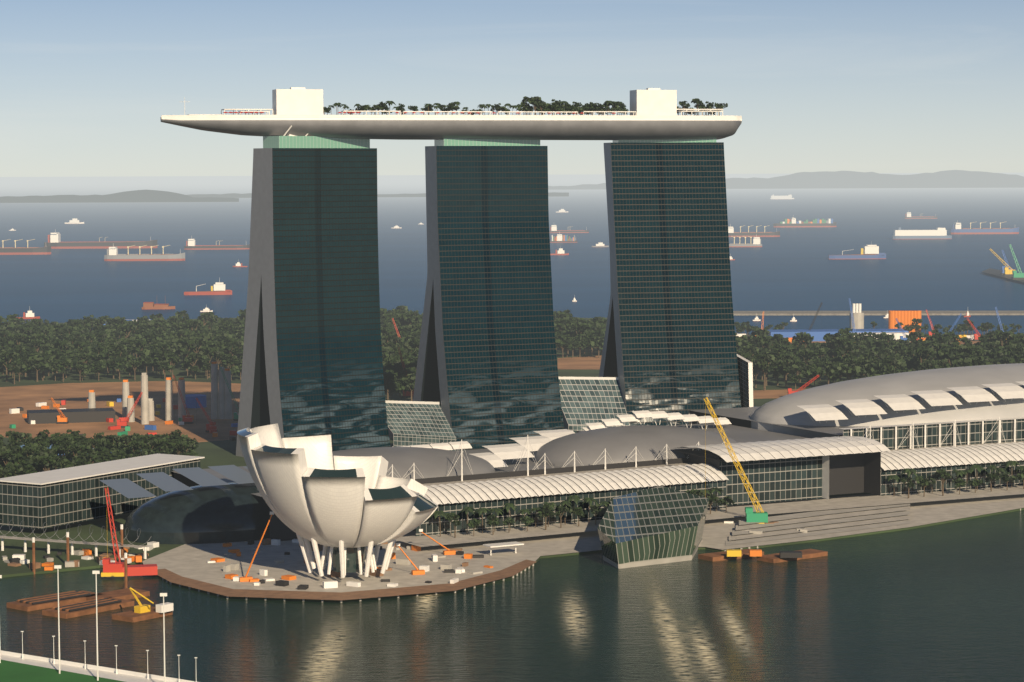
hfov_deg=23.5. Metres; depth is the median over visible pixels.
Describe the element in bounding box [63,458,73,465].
tree
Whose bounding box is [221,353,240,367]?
tree
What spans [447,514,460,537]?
promenade tree
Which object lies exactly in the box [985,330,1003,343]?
tree
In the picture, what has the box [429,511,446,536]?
palm tree
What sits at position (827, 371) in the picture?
tree
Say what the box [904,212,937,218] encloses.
tanker ship
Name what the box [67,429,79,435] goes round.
tree
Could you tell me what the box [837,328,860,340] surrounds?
tree
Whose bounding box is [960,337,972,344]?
tree
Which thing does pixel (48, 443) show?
tree
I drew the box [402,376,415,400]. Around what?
tree
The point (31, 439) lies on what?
tree
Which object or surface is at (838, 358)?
tree
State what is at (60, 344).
tree
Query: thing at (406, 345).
tree
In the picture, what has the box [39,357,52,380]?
tree
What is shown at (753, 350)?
tree
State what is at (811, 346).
tree
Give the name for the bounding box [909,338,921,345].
tree
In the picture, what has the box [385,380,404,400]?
tree
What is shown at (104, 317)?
tree
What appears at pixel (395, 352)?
tree
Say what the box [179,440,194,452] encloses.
tree
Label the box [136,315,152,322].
tree
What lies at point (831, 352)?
tree
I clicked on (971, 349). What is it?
tree
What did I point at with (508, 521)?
promenade tree
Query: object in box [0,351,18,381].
tree
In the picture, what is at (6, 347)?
tree
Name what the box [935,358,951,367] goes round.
tree
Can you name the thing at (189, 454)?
tree
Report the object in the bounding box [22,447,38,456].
tree
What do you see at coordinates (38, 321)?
tree
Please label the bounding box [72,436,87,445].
tree
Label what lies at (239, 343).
tree
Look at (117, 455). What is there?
tree
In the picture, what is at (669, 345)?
hotel tower
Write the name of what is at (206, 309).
ship
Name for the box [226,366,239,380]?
tree
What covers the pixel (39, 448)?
tree
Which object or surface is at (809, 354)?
tree
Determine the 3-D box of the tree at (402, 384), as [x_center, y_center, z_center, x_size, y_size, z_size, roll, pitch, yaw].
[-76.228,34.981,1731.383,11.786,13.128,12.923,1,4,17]
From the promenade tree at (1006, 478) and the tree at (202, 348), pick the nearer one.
the promenade tree at (1006, 478)
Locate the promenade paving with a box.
[2,494,1023,599]
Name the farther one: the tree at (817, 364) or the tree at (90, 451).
the tree at (817, 364)
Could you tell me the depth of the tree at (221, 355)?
1939.06 m
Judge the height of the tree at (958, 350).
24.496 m
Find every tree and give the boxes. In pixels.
[0,318,15,330]
[0,331,11,338]
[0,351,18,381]
[0,449,16,464]
[0,468,7,477]
[1,345,14,351]
[3,321,14,326]
[4,454,28,469]
[4,465,20,477]
[5,431,15,441]
[6,314,24,322]
[6,362,19,383]
[8,361,30,381]
[9,432,25,446]
[10,446,23,455]
[11,333,29,345]
[12,318,22,330]
[16,327,31,335]
[18,352,30,375]
[18,358,28,376]
[19,433,31,444]
[19,463,36,473]
[20,342,37,349]
[21,322,34,327]
[21,346,37,364]
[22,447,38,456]
[25,437,36,445]
[27,437,47,446]
[27,462,43,471]
[28,357,50,381]
[29,318,42,324]
[30,338,44,351]
[30,353,54,377]
[30,451,46,463]
[31,319,48,325]
[32,333,50,343]
[33,454,57,470]
[35,446,46,451]
[36,429,52,439]
[38,433,51,447]
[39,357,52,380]
[39,448,53,452]
[40,343,49,352]
[45,348,62,372]
[48,321,57,325]
[48,340,68,350]
[50,456,65,468]
[51,324,66,339]
[51,364,56,380]
[51,433,69,444]
[51,436,60,456]
[51,438,70,455]
[54,464,71,469]
[55,355,76,368]
[55,359,72,381]
[55,436,73,444]
[57,441,73,454]
[58,342,74,367]
[63,338,76,346]
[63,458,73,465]
[67,320,83,328]
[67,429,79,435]
[67,444,88,457]
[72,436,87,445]
[72,450,87,461]
[75,364,84,381]
[76,359,89,378]
[76,368,88,380]
[77,458,91,465]
[81,453,99,463]
[82,437,91,444]
[83,314,100,331]
[85,448,95,453]
[90,344,108,373]
[90,439,99,447]
[91,325,112,334]
[91,446,108,454]
[92,362,105,380]
[93,318,105,328]
[93,432,104,439]
[94,333,110,339]
[95,451,105,460]
[100,315,109,324]
[100,355,121,378]
[101,345,111,372]
[101,435,110,448]
[102,452,115,461]
[103,435,121,448]
[105,344,126,376]
[106,316,119,327]
[107,357,127,379]
[107,453,124,460]
[108,329,119,337]
[111,449,125,456]
[114,444,131,454]
[115,317,126,329]
[118,434,135,448]
[120,324,136,337]
[120,336,136,344]
[122,337,135,354]
[123,352,135,360]
[123,360,133,374]
[123,365,136,378]
[128,440,145,453]
[129,360,141,379]
[131,319,141,331]
[131,450,147,456]
[134,325,140,333]
[134,329,148,339]
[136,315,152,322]
[136,355,152,372]
[136,439,149,450]
[141,322,161,331]
[141,448,154,455]
[142,434,158,440]
[143,331,162,343]
[143,343,162,370]
[147,440,155,450]
[149,313,164,322]
[150,359,159,376]
[151,349,169,377]
[152,321,162,328]
[152,344,169,373]
[152,437,172,451]
[153,317,171,327]
[155,446,172,453]
[157,360,174,379]
[158,450,169,453]
[160,342,175,348]
[163,338,188,354]
[164,352,181,378]
[166,429,188,441]
[167,315,179,323]
[170,326,185,332]
[173,330,189,356]
[173,441,188,454]
[175,310,188,320]
[176,339,196,370]
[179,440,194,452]
[179,451,194,455]
[181,360,195,376]
[184,450,197,455]
[186,352,202,377]
[186,438,198,451]
[187,319,202,331]
[187,366,200,378]
[190,337,207,353]
[194,358,203,374]
[196,335,215,346]
[197,313,213,325]
[197,347,219,377]
[198,345,208,371]
[201,361,210,378]
[204,311,219,323]
[210,320,230,329]
[213,321,229,332]
[213,352,225,369]
[216,333,236,343]
[221,337,234,344]
[221,341,238,355]
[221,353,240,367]
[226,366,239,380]
[227,329,243,339]
[230,340,243,358]
[232,325,243,330]
[234,313,245,323]
[234,361,241,379]
[380,309,385,316]
[380,323,393,327]
[381,312,397,320]
[381,328,395,337]
[381,336,394,347]
[382,348,404,357]
[383,357,399,366]
[383,368,396,399]
[383,372,394,385]
[384,379,390,390]
[385,362,408,396]
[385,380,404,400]
[387,347,406,353]
[388,337,404,347]
[390,316,403,327]
[390,326,409,336]
[393,305,408,312]
[394,354,409,367]
[395,309,409,313]
[396,373,409,382]
[397,382,410,399]
[398,313,415,325]
[398,335,417,344]
[399,340,409,347]
[400,324,412,334]
[402,338,419,349]
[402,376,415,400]
[403,312,418,323]
[403,367,416,383]
[405,342,419,353]
[405,356,417,368]
[409,348,418,356]
[410,359,417,367]
[416,314,422,322]
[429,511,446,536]
[445,512,456,534]
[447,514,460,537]
[461,506,475,533]
[468,518,480,535]
[474,508,489,532]
[486,514,499,534]
[490,508,503,531]
[501,503,516,529]
[503,517,514,526]
[518,509,530,528]
[520,516,533,530]
[531,507,540,526]
[536,504,555,529]
[542,502,556,526]
[553,311,568,319]
[554,318,570,348]
[554,327,563,354]
[555,339,562,347]
[556,338,570,357]
[556,506,568,527]
[557,501,572,518]
[560,309,572,316]
[563,334,574,353]
[565,340,578,357]
[566,495,580,523]
[568,331,575,351]
[569,322,590,352]
[569,507,585,525]
[572,317,586,322]
[575,332,593,354]
[577,338,585,356]
[581,337,595,355]
[581,497,596,521]
[586,330,595,352]
[587,333,600,355]
[588,317,606,324]
[588,322,605,330]
[588,336,603,357]
[589,325,604,350]
[589,503,605,524]
[596,319,606,324]
[599,501,609,508]
[690,489,704,495]
[703,489,712,497]
[707,494,719,513]
[708,487,723,510]
[717,496,733,511]
[735,325,746,331]
[737,352,752,359]
[738,339,759,347]
[738,346,758,357]
[739,335,747,348]
[742,321,750,334]
[750,328,769,347]
[751,354,775,390]
[752,364,761,387]
[756,334,775,347]
[761,337,779,349]
[765,345,785,376]
[766,361,773,385]
[771,359,781,384]
[772,334,784,340]
[773,324,780,329]
[775,359,800,387]
[778,339,790,344]
[778,353,795,381]
[779,322,787,329]
[782,342,792,351]
[788,374,802,388]
[790,359,804,383]
[791,333,806,345]
[791,360,813,382]
[794,349,801,359]
[796,332,813,345]
[798,349,816,378]
[799,365,815,386]
[805,342,820,347]
[805,348,825,360]
[813,359,822,380]
[815,360,837,383]
[819,346,829,357]
[823,333,841,348]
[825,348,836,356]
[829,355,843,363]
[829,375,838,382]
[834,336,853,354]
[834,366,845,378]
[835,347,854,378]
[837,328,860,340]
[837,363,862,379]
[842,345,860,356]
[843,334,854,343]
[843,358,858,379]
[852,359,876,376]
[853,358,864,377]
[854,341,867,356]
[854,344,864,351]
[855,332,872,346]
[860,352,878,366]
[867,332,885,340]
[868,345,887,353]
[872,354,884,375]
[874,339,889,346]
[875,369,891,375]
[876,349,891,357]
[877,355,900,367]
[879,333,893,346]
[879,359,900,373]
[885,475,899,485]
[886,339,896,347]
[886,353,903,364]
[889,343,906,354]
[889,348,900,355]
[896,342,915,348]
[896,363,913,372]
[900,468,917,476]
[900,477,913,497]
[904,326,914,331]
[905,359,920,369]
[906,331,924,341]
[906,347,924,370]
[906,357,924,368]
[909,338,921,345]
[911,318,922,329]
[912,347,934,369]
[914,343,930,355]
[916,478,935,496]
[921,324,927,333]
[922,359,938,369]
[925,353,936,359]
[926,330,943,343]
[930,336,950,345]
[932,339,947,344]
[932,343,949,360]
[934,324,942,328]
[934,469,951,495]
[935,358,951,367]
[936,352,949,360]
[938,347,960,364]
[943,331,960,343]
[950,352,976,366]
[952,470,965,478]
[952,478,965,493]
[953,345,969,357]
[953,358,971,366]
[954,326,965,332]
[957,324,968,333]
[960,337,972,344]
[961,344,983,356]
[962,469,972,490]
[963,320,972,333]
[968,464,986,489]
[968,478,982,492]
[969,356,992,365]
[976,326,986,335]
[977,342,984,348]
[978,334,994,341]
[981,322,990,332]
[983,340,1007,352]
[984,348,1004,358]
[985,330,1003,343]
[985,357,1007,364]
[985,472,1001,490]
[986,465,998,489]
[995,330,1012,345]
[995,468,1006,488]
[996,357,1016,363]
[998,324,1007,330]
[1001,472,1015,489]
[1002,460,1020,487]
[1004,344,1022,363]
[1008,333,1023,343]
[1008,339,1023,347]
[1008,347,1023,361]
[1015,468,1023,488]
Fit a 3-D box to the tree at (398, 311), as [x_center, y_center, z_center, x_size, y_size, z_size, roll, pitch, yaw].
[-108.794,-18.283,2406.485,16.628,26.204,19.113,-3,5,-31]
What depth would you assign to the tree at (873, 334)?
2118.32 m
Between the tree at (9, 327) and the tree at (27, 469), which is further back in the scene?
the tree at (9, 327)
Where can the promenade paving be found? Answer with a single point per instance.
(278, 568)
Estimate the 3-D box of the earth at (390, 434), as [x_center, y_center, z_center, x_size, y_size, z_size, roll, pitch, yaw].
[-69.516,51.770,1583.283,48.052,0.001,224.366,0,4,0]
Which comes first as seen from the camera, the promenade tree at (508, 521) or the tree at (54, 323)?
the promenade tree at (508, 521)
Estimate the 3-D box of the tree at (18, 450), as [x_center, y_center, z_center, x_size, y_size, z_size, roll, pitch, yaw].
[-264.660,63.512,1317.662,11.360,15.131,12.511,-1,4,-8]
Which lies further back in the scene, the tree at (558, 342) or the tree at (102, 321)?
the tree at (102, 321)
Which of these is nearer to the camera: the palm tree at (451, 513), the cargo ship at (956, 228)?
the palm tree at (451, 513)
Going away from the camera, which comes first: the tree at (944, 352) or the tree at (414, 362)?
the tree at (414, 362)
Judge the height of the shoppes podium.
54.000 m
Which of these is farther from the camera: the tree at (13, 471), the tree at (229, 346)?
the tree at (229, 346)
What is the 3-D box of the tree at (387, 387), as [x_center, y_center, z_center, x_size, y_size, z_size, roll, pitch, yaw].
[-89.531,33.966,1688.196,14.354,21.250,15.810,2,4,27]
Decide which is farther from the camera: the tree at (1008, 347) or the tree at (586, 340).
the tree at (586, 340)
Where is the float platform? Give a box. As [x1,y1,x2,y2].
[0,565,196,681]
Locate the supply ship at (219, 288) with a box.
[184,277,231,294]
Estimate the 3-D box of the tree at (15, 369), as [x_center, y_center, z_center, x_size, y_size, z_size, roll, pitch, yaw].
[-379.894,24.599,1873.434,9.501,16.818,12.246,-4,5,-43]
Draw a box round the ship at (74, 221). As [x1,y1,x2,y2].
[65,218,83,223]
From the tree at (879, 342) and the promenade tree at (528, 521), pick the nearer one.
the promenade tree at (528, 521)
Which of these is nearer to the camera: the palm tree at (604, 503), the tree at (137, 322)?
the palm tree at (604, 503)
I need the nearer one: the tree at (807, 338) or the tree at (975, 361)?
the tree at (975, 361)
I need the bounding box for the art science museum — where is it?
[237,424,437,577]
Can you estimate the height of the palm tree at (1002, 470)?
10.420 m
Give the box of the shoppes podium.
[171,363,1023,546]
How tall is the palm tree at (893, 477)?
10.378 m
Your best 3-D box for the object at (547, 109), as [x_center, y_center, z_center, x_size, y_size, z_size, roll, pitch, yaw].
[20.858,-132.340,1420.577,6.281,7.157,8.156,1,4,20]
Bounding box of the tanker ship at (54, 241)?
[44,232,157,248]
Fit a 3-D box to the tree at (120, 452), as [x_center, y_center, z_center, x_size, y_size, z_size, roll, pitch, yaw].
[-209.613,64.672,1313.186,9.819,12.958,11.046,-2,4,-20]
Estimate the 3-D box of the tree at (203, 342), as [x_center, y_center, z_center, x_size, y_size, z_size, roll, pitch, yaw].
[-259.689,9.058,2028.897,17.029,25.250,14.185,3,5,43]
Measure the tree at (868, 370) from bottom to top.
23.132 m
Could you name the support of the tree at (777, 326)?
on the ground
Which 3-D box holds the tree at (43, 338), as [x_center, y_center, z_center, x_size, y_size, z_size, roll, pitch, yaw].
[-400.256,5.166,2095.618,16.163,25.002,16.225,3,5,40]
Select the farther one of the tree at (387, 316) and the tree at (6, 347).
the tree at (387, 316)
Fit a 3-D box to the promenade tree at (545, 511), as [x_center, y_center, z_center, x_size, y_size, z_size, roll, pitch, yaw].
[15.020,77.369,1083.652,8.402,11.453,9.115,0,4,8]
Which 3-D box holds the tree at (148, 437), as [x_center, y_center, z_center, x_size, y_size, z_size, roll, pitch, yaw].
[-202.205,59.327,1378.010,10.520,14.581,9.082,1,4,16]
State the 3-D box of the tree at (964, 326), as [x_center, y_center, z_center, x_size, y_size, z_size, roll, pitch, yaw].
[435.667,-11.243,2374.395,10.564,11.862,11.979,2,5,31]
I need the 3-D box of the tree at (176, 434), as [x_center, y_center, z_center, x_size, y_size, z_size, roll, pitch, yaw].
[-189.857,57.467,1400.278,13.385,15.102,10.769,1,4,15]
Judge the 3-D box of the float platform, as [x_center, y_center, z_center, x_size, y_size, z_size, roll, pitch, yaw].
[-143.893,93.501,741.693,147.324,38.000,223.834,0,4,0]
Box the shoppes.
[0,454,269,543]
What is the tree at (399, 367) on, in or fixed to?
on the ground
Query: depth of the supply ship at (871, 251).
4418.66 m
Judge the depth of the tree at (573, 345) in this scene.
2113.00 m
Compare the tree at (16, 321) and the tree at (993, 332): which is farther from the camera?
the tree at (16, 321)
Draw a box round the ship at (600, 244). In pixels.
[592,242,608,246]
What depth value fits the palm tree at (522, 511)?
1084.14 m
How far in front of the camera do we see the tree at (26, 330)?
2223.63 m
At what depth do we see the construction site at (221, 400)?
1601.50 m
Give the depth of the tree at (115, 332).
2266.90 m
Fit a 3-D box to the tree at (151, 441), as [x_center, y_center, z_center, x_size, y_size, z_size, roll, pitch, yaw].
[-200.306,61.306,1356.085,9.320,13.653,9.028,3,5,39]
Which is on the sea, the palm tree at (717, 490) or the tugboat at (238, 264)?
the tugboat at (238, 264)
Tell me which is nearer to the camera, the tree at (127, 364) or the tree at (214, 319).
the tree at (127, 364)
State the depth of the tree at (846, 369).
1797.46 m
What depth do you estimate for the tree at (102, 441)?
1367.26 m
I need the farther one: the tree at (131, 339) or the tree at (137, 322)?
the tree at (137, 322)
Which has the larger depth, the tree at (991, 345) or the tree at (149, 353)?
the tree at (149, 353)
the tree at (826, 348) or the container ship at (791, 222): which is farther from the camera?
the container ship at (791, 222)
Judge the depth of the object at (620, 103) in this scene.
1435.07 m
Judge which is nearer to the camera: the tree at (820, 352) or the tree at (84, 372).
the tree at (84, 372)
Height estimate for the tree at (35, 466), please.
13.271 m
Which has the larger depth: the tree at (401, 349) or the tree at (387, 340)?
the tree at (387, 340)
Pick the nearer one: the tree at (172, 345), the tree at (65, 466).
the tree at (65, 466)
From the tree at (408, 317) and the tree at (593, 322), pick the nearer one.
the tree at (593, 322)
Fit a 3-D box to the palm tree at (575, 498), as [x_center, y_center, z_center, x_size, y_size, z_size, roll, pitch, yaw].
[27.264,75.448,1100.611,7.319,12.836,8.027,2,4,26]
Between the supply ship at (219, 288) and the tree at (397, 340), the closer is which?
the tree at (397, 340)
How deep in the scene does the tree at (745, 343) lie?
2042.91 m
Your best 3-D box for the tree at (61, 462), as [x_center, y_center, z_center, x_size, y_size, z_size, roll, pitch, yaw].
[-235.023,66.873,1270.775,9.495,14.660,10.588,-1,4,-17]
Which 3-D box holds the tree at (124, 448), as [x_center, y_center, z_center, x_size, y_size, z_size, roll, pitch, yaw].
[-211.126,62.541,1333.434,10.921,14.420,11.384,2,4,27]
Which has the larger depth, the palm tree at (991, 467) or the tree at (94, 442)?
the tree at (94, 442)
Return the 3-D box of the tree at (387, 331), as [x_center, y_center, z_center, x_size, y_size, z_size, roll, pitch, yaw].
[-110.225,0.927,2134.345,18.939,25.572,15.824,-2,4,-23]
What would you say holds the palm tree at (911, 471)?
on the shoppes podium
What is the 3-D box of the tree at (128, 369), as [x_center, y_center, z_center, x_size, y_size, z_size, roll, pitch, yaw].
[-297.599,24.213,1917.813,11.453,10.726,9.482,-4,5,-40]
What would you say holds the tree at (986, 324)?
on the ground
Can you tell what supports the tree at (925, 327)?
on the ground
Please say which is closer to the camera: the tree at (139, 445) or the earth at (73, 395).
the tree at (139, 445)
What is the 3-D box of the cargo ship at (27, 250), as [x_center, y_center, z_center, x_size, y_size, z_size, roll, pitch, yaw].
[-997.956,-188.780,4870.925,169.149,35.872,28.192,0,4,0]
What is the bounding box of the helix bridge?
[0,519,150,558]
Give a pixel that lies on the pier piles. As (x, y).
(227, 597)
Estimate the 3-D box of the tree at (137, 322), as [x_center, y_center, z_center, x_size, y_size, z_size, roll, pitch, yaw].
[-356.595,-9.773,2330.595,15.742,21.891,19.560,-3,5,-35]
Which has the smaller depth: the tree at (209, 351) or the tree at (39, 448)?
the tree at (39, 448)
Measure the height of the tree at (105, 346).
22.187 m
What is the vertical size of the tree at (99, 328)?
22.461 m
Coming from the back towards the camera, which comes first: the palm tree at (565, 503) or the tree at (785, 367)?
the tree at (785, 367)
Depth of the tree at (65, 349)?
2027.70 m
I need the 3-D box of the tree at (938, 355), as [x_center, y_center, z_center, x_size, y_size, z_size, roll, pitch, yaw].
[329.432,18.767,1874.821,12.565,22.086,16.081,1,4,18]
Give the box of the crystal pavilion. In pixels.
[597,486,708,568]
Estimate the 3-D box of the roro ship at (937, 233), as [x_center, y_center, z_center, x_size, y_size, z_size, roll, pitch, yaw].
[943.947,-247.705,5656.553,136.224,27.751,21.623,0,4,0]
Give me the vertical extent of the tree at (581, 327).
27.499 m
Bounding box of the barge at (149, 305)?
[142,302,174,308]
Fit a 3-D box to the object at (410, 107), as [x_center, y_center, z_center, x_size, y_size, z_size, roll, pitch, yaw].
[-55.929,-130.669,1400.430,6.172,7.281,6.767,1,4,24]
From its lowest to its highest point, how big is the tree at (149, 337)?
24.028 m
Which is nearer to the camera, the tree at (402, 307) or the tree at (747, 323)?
the tree at (747, 323)
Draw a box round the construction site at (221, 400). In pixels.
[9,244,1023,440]
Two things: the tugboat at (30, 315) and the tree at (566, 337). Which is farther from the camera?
the tugboat at (30, 315)
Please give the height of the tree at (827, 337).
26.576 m
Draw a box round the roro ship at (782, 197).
[770,195,793,198]
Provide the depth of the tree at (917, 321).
2376.35 m
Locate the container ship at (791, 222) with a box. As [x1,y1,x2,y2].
[773,218,836,226]
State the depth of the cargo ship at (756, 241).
5128.38 m
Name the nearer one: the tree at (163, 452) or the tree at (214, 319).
the tree at (163, 452)
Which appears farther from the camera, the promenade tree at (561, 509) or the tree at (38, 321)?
the tree at (38, 321)
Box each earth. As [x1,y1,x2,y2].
[0,381,240,441]
[388,427,392,438]
[558,355,601,368]
[753,389,804,398]
[791,337,979,343]
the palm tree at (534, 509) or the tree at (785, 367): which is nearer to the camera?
the palm tree at (534, 509)
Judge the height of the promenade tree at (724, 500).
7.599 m
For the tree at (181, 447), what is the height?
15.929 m
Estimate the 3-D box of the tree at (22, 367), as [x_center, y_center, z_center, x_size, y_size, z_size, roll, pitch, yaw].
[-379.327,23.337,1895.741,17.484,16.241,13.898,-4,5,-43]
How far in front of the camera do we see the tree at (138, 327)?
2276.70 m
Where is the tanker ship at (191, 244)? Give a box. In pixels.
[184,239,249,249]
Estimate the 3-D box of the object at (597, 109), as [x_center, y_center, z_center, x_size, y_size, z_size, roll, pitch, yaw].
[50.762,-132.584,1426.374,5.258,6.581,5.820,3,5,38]
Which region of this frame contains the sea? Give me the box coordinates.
[0,173,1023,681]
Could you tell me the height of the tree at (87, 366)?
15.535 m
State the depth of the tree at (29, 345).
2083.84 m
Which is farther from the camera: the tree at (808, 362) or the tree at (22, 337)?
the tree at (22, 337)
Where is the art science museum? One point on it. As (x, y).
(345, 511)
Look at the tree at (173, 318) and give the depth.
2374.39 m
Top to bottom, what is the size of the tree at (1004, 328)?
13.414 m
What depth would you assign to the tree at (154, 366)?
1932.84 m
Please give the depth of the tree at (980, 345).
2035.82 m
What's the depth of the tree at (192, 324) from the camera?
2246.77 m
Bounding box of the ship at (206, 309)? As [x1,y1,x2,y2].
[200,306,212,311]
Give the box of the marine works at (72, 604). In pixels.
[7,398,827,621]
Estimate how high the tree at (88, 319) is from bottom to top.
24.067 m
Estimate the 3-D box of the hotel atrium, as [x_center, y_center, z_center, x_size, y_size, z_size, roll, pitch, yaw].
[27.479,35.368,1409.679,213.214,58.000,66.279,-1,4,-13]
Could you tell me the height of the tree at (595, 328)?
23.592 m
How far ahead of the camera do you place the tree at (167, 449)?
1321.80 m
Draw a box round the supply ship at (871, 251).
[828,245,885,258]
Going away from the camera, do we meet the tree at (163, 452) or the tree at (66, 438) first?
the tree at (163, 452)
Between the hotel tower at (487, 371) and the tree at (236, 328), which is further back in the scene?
the tree at (236, 328)
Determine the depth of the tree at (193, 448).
1373.13 m
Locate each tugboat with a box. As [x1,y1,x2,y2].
[19,311,39,318]
[233,259,247,266]
[550,248,568,254]
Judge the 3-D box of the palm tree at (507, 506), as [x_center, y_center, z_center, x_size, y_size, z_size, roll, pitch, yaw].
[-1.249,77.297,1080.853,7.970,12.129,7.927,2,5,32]
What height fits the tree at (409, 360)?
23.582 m
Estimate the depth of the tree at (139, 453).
1292.02 m
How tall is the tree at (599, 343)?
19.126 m
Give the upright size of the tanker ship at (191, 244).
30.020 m
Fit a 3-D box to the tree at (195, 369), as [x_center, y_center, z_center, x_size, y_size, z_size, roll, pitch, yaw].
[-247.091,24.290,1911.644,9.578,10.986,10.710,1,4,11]
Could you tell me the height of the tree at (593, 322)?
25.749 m
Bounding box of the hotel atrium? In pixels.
[385,354,752,450]
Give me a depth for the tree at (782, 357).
1862.90 m
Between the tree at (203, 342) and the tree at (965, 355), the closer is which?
the tree at (965, 355)
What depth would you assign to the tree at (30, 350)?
2004.95 m
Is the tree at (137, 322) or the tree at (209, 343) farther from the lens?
the tree at (137, 322)
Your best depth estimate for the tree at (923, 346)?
1965.00 m
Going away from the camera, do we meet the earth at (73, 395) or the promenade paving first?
the promenade paving
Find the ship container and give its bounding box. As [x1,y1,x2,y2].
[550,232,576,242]
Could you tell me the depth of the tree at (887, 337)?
2059.84 m
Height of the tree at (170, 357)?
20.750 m
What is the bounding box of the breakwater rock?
[733,311,1023,314]
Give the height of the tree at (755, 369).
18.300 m
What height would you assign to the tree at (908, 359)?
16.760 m
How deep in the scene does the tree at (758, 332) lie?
2110.00 m
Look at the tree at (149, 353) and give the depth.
1984.04 m
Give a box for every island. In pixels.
[0,190,238,202]
[187,192,568,197]
[548,170,1023,189]
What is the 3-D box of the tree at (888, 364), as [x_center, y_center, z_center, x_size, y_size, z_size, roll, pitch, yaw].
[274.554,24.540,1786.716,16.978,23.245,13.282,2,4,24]
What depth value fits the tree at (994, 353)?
1920.18 m
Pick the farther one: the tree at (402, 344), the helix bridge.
the tree at (402, 344)
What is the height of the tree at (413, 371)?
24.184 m
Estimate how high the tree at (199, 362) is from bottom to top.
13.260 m
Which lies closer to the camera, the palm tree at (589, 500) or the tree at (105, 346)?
the palm tree at (589, 500)
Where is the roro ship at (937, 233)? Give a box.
[892,227,951,238]
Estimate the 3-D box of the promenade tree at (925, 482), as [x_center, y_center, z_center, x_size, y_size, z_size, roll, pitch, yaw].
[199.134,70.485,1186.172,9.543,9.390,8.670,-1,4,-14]
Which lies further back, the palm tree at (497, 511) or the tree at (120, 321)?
the tree at (120, 321)
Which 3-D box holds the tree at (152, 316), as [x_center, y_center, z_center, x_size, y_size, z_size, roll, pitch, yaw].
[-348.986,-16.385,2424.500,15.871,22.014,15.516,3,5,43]
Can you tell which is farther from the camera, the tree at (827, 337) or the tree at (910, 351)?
the tree at (827, 337)
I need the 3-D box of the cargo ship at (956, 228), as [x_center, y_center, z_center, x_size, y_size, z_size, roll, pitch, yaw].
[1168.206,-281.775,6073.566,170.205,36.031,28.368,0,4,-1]
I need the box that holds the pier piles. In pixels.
[162,508,1020,602]
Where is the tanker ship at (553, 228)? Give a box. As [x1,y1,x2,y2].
[549,225,588,232]
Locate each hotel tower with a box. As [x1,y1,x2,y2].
[236,148,390,456]
[413,146,563,450]
[599,142,740,425]
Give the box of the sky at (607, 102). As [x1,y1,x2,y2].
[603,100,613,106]
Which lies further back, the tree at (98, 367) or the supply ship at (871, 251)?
the supply ship at (871, 251)
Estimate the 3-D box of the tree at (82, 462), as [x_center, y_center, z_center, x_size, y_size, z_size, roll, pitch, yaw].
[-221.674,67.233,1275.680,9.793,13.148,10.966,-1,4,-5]
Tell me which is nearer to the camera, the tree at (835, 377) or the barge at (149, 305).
the tree at (835, 377)
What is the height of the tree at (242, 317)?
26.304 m
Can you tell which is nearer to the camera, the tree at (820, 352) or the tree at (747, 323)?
the tree at (820, 352)
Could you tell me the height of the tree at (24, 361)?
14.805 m
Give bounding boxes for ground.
[0,317,1023,601]
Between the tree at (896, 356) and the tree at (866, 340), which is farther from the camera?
the tree at (866, 340)
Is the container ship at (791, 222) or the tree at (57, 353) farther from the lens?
the container ship at (791, 222)
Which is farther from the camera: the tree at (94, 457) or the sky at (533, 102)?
the sky at (533, 102)
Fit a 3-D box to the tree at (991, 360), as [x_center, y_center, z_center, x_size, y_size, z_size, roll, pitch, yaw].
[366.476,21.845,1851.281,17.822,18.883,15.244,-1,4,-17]

